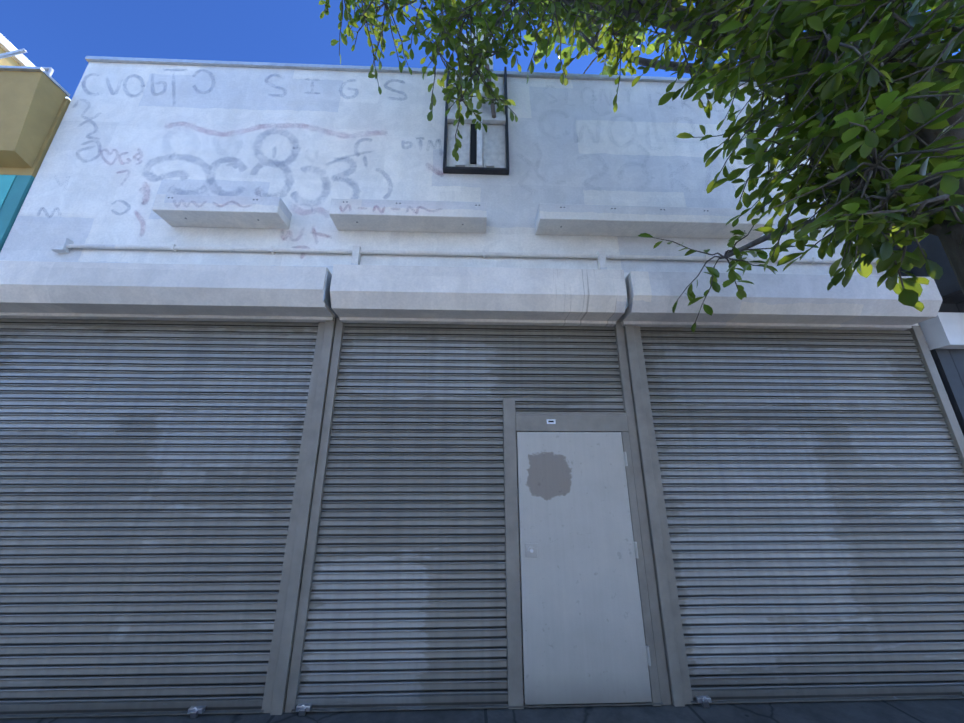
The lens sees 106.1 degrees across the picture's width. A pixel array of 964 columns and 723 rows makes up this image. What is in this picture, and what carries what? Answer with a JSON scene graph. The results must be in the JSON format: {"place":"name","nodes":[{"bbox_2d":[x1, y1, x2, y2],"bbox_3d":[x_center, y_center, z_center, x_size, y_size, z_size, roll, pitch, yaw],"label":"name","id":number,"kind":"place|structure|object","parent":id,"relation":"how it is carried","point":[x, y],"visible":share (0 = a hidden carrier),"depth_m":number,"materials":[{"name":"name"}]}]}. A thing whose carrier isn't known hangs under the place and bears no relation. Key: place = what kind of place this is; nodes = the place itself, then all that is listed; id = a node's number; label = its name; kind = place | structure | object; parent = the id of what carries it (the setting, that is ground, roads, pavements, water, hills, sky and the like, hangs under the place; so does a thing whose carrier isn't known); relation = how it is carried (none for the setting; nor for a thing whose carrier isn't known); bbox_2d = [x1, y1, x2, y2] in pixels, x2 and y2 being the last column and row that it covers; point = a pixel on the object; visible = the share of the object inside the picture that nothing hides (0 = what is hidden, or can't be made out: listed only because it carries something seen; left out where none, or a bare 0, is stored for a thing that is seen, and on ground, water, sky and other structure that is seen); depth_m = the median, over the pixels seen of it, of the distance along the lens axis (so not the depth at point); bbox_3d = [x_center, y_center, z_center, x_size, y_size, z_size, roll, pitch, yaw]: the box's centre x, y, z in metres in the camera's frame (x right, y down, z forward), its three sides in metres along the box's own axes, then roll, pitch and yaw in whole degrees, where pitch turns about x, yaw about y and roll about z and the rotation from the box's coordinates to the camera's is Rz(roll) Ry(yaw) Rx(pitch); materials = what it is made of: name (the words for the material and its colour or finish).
{"place":"outdoors","nodes":[
{"label":"outdoors","id":0,"kind":"place"},
{"bbox_2d":[0,175,34,251],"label":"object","id":1,"kind":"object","parent":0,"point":[12,204],"visible":0.11,"depth_m":3.85,"materials":[{"name":"teal paint"}]},
{"bbox_2d":[0,175,15,207],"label":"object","id":2,"kind":"object","parent":1,"relation":"attached to","point":[6,182],"visible":1,"depth_m":3.90,"materials":[{"name":"blue"}]},
{"bbox_2d":[0,48,53,75],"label":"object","id":3,"kind":"object","parent":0,"point":[49,70],"visible":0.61,"depth_m":4.12,"materials":[{"name":"white metal"}]},
{"bbox_2d":[0,98,70,176],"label":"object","id":4,"kind":"object","parent":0,"point":[33,170],"visible":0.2,"depth_m":4.07,"materials":[{"name":"beige paint"}]},
{"bbox_2d":[0,70,65,167],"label":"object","id":5,"kind":"structure","parent":4,"relation":"attached to","point":[31,103],"depth_m":4.00,"materials":[{"name":"beige paint"}]},
{"bbox_2d":[0,65,69,96],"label":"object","id":6,"kind":"object","parent":5,"relation":"on","point":[22,68],"visible":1,"depth_m":4.06,"materials":[{"name":"grey metal"}]},
{"bbox_2d":[0,0,959,99],"label":"sky","id":7,"kind":"structure","parent":0,"point":[59,35],"materials":[{"name":"blue"}]},
{"bbox_2d":[0,699,963,722],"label":"sidewalk","id":8,"kind":"structure","parent":0,"point":[917,711],"depth_m":2.56,"materials":[{"name":"grey concrete"}]},
{"bbox_2d":[0,47,20,65],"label":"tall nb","id":9,"kind":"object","parent":8,"relation":"on","point":[9,61],"depth_m":6.28,"materials":[{"name":"yellow paint"}]},
{"bbox_2d":[0,33,70,100],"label":"roof trim","id":10,"kind":"structure","parent":9,"relation":"on","point":[6,45],"depth_m":6.33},
{"bbox_2d":[0,318,318,718],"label":"shutter","id":11,"kind":"object","parent":8,"relation":"on","point":[148,470],"visible":0.96,"depth_m":2.99,"materials":[{"name":"grey metal"}]},
{"bbox_2d":[189,700,709,718],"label":"padlocks","id":12,"kind":"object","parent":8,"relation":"on","point":[302,712],"visible":1,"depth_m":2.56,"materials":[{"name":"grey metal"}]},
{"bbox_2d":[0,62,918,325],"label":"front wall","id":13,"kind":"structure","parent":8,"relation":"on","point":[83,203],"depth_m":4.19,"materials":[{"name":"paint"}]},
{"bbox_2d":[0,261,336,322],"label":"hood","id":14,"kind":"object","parent":13,"relation":"attached to","point":[112,291],"visible":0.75,"depth_m":3.22,"materials":[{"name":"paint"}]},
{"bbox_2d":[323,271,337,316],"bbox_3d":[-1.415,-0.626,3.440,0.009,0.300,0.380,1,-18,-2],"label":"hood endplate","id":15,"kind":"object","parent":14,"relation":"attached to","point":[326,299],"visible":0.43,"depth_m":3.31,"materials":[{"name":"grey metal"}]},
{"bbox_2d":[36,69,441,217],"bbox_3d":[-2.670,-2.578,4.232,4.441,2.302,0.001,1,-18,-2],"label":"graffiti","id":16,"kind":"object","parent":13,"relation":"attached to","point":[262,134],"visible":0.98,"depth_m":4.14,"materials":[{"name":"grey paint"}]},
{"bbox_2d":[102,121,441,257],"bbox_3d":[-2.368,-2.008,3.925,3.938,1.892,0.260,1,-18,-2],"label":"graffiti","id":17,"kind":"object","parent":13,"relation":"attached to","point":[260,193],"visible":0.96,"depth_m":4.07,"materials":[{"name":"red paint"}]},
{"bbox_2d":[57,86,748,193],"bbox_3d":[-0.662,-2.692,4.340,8.158,1.888,0.001,1,-18,-2],"label":"faded sign lettering","id":18,"kind":"object","parent":13,"relation":"attached to","point":[539,146],"visible":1,"depth_m":4.36},
{"bbox_2d":[85,56,781,86],"bbox_3d":[-0.169,-3.672,4.832,9.530,0.050,0.375,1,-18,-2],"label":"coping","id":19,"kind":"object","parent":13,"relation":"on","point":[337,67],"visible":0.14,"depth_m":4.61,"materials":[{"name":"grey metal"}]},
{"bbox_2d":[152,194,774,238],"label":"wall ledges","id":20,"kind":"object","parent":13,"relation":"attached to","point":[550,219],"visible":0.9,"depth_m":3.77,"materials":[{"name":"paint"}]},
{"bbox_2d":[168,197,707,226],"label":"raceway holes","id":21,"kind":"object","parent":20,"relation":"attached to","point":[400,203],"visible":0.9,"depth_m":3.75,"materials":[{"name":"black"}]},
{"bbox_2d":[51,238,876,268],"bbox_3d":[0.088,-0.988,3.787,8.870,0.459,0.079,1,-18,-2],"label":"conduit","id":22,"kind":"object","parent":13,"relation":"attached to","point":[62,245],"visible":0.77,"depth_m":3.79,"materials":[{"name":"metal"}]},
{"bbox_2d":[443,26,508,174],"bbox_3d":[-0.070,-3.275,4.596,0.760,2.350,0.310,1,-18,-2],"label":"sign frame","id":23,"kind":"object","parent":13,"relation":"attached to","point":[494,146],"depth_m":4.34,"materials":[{"name":"black metal"}]},
{"bbox_2d":[470,124,476,163],"bbox_3d":[-0.101,-2.600,4.322,0.074,0.602,0.017,1,-18,-2],"label":"sign post gap","id":24,"kind":"object","parent":23,"relation":"attached to","point":[473,149],"visible":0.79,"depth_m":4.30,"materials":[{"name":"black metal"}]},
{"bbox_2d":[485,64,495,117],"bbox_3d":[0.105,-3.357,4.487,0.128,0.864,0.056,1,-18,-2],"label":"sign brace","id":25,"kind":"object","parent":23,"relation":"attached to","point":[493,111],"visible":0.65,"depth_m":4.38,"materials":[{"name":"grey metal"}]},
{"bbox_2d":[330,264,626,326],"bbox_3d":[-0.021,-0.613,3.497,2.700,0.430,0.400,1,-18,-2],"label":"hood","id":26,"kind":"object","parent":13,"relation":"attached to","point":[391,294],"visible":0.94,"depth_m":3.33,"materials":[{"name":"paint"}]},
{"bbox_2d":[617,271,942,330],"bbox_3d":[2.867,-0.575,3.583,2.960,0.410,0.410,1,-18,-2],"label":"hood","id":27,"kind":"object","parent":13,"relation":"attached to","point":[794,301],"visible":0.77,"depth_m":3.42,"materials":[{"name":"paint"}]},
{"bbox_2d":[291,323,662,712],"bbox_3d":[-0.014,1.057,3.124,2.695,3.078,0.079,1,-18,-2],"label":"shutter","id":28,"kind":"object","parent":8,"relation":"on","point":[407,607],"visible":0.56,"depth_m":3.07,"materials":[{"name":"grey metal"}]},
{"bbox_2d":[503,398,660,708],"bbox_3d":[0.758,1.446,3.026,1.130,2.300,0.066,1,-18,-2],"label":"door frame","id":29,"kind":"object","parent":28,"relation":"attached to","point":[514,422],"visible":0.85,"depth_m":3.04,"materials":[{"name":"grey metal"}]},
{"bbox_2d":[547,419,555,423],"bbox_3d":[0.624,0.543,3.272,0.080,0.040,0.002,1,-18,-2],"label":"door sticker","id":30,"kind":"object","parent":29,"relation":"attached to","point":[554,422],"depth_m":3.27,"materials":[{"name":"white paint"}]},
{"bbox_2d":[516,432,651,704],"bbox_3d":[0.792,1.570,2.958,0.960,1.962,0.073,1,-18,-2],"label":"door leaf","id":31,"kind":"object","parent":29,"relation":"attached to","point":[583,639],"visible":0.94,"depth_m":2.90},
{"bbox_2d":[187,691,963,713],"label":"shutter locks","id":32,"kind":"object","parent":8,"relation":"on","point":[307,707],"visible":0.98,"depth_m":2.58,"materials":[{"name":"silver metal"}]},
{"bbox_2d":[261,317,963,714],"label":"shutter guides","id":33,"kind":"object","parent":8,"relation":"on","point":[285,659],"visible":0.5,"depth_m":3.02,"materials":[{"name":"paint"}]},
{"bbox_2d":[640,327,963,703],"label":"shutter","id":34,"kind":"object","parent":8,"relation":"on","point":[813,485],"visible":0.98,"depth_m":3.16,"materials":[{"name":"grey metal"}]},
{"bbox_2d":[930,349,963,435],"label":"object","id":35,"kind":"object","parent":8,"relation":"on","point":[949,363],"visible":0.11,"depth_m":3.60,"materials":[{"name":"black metal"}]},
{"bbox_2d":[918,312,963,349],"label":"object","id":36,"kind":"object","parent":35,"relation":"on","point":[942,330],"visible":0.1,"depth_m":3.65,"materials":[{"name":"white paint"}]},
{"bbox_2d":[891,243,963,312],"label":"wall","id":37,"kind":"structure","parent":36,"relation":"on","point":[956,308],"depth_m":3.81,"materials":[{"name":"black"}]},
{"bbox_2d":[879,155,963,303],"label":"mansard","id":38,"kind":"object","parent":37,"relation":"attached to","point":[949,288],"depth_m":3.70,"materials":[{"name":"black"}]},
{"bbox_2d":[319,0,963,331],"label":"tree","id":39,"kind":"object","parent":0,"point":[835,88],"depth_m":2.12,"materials":[{"name":"green plant"}]},
{"bbox_2d":[325,0,911,232],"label":"branches","id":40,"kind":"object","parent":39,"relation":"attached to","point":[891,225],"visible":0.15,"depth_m":2.81,"materials":[{"name":"plant"}]}
]}

